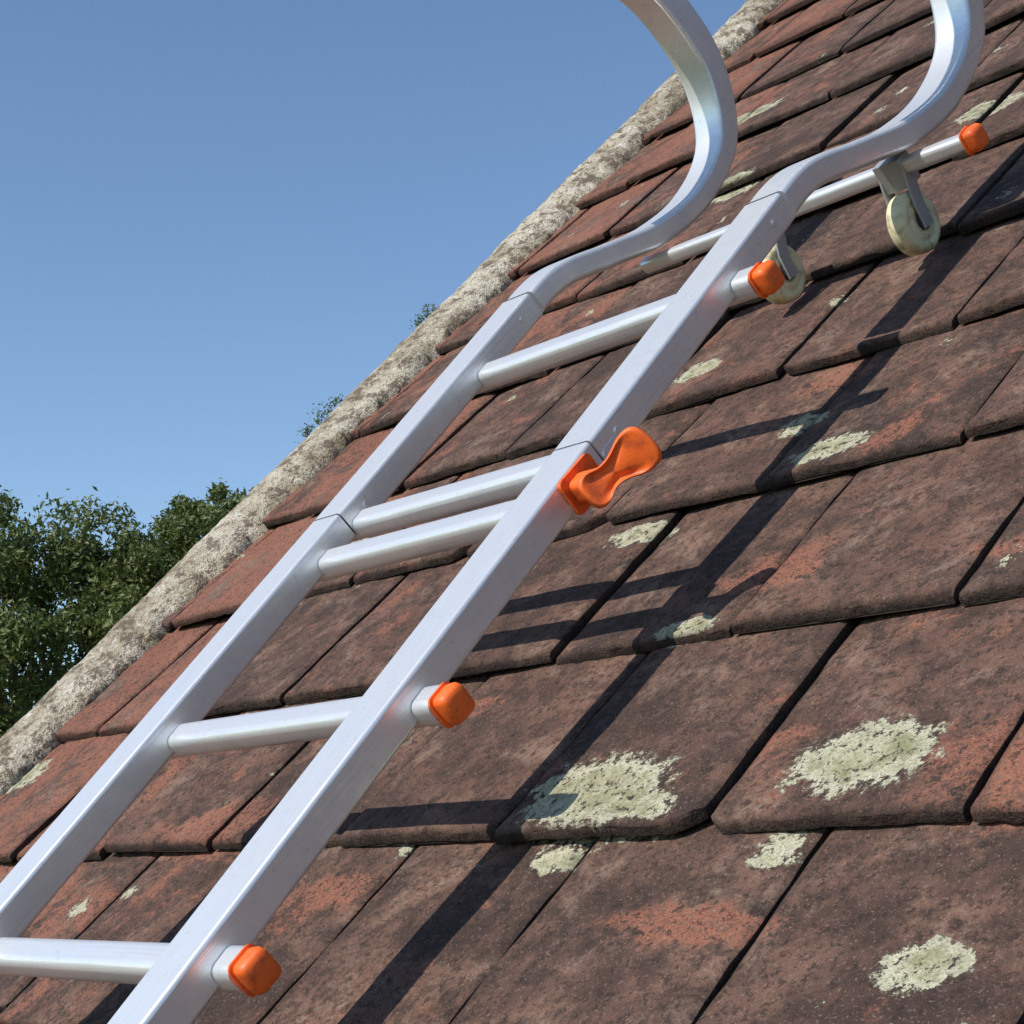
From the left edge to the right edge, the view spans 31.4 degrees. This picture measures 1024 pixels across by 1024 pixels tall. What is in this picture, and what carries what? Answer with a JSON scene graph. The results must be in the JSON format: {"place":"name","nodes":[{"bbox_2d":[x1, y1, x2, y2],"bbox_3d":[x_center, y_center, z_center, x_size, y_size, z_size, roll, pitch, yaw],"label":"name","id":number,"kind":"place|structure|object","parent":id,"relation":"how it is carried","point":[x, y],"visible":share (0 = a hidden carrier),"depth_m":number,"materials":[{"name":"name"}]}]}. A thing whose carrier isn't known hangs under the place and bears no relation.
{"place":"outdoors","nodes":[
{"label":"outdoors","id":0,"kind":"place"},
{"bbox_2d":[0,0,746,706],"label":"sky","id":1,"kind":"structure","parent":0,"point":[219,219],"materials":[{"name":"blue"}]},
{"bbox_2d":[583,27,820,627],"bbox_3d":[1.379,-0.610,1.187,4.780,6.236,0.030,-15,-62,50],"label":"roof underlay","id":2,"kind":"object","parent":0,"point":[676,525],"depth_m":1.81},
{"label":"ground","id":3,"kind":"structure","parent":0,"visible":0},
{"bbox_2d":[0,485,180,737],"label":"broadleaf tree","id":4,"kind":"object","parent":3,"relation":"on","point":[33,626],"visible":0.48,"depth_m":18.79,"materials":[{"name":"green plant"}]},
{"bbox_2d":[45,478,253,652],"bbox_3d":[-3.516,3.770,18.979,2.436,8.373,2.588,-4,-12,17],"label":"broadleaf tree","id":5,"kind":"object","parent":3,"relation":"on","point":[185,527],"visible":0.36,"depth_m":18.98,"materials":[{"name":"green plant"}]},
{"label":"walls","id":6,"kind":"object","parent":3,"relation":"on","visible":0},
{"bbox_2d":[0,0,784,796],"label":"roof verge","id":7,"kind":"structure","parent":6,"relation":"attached to","point":[28,740],"depth_m":2.80,"materials":[{"name":"beige concrete"}]},
{"bbox_2d":[294,301,437,442],"bbox_3d":[-0.236,-0.237,2.962,0.038,0.033,0.399,-15,28,50],"label":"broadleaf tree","id":8,"kind":"object","parent":7,"relation":"attached to","point":[417,323],"visible":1,"depth_m":2.90,"materials":[{"name":"green plant"}]},
{"bbox_2d":[0,0,1023,1023],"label":"roof tiles","id":9,"kind":"object","parent":6,"relation":"attached to","point":[744,744],"visible":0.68,"depth_m":1.54,"materials":[{"name":"brown tile"}]},
{"bbox_2d":[0,0,988,1023],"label":"roof ladder","id":10,"kind":"object","parent":9,"relation":"on","point":[603,450],"visible":1,"depth_m":1.63,"materials":[{"name":"silver metal"}]}
]}

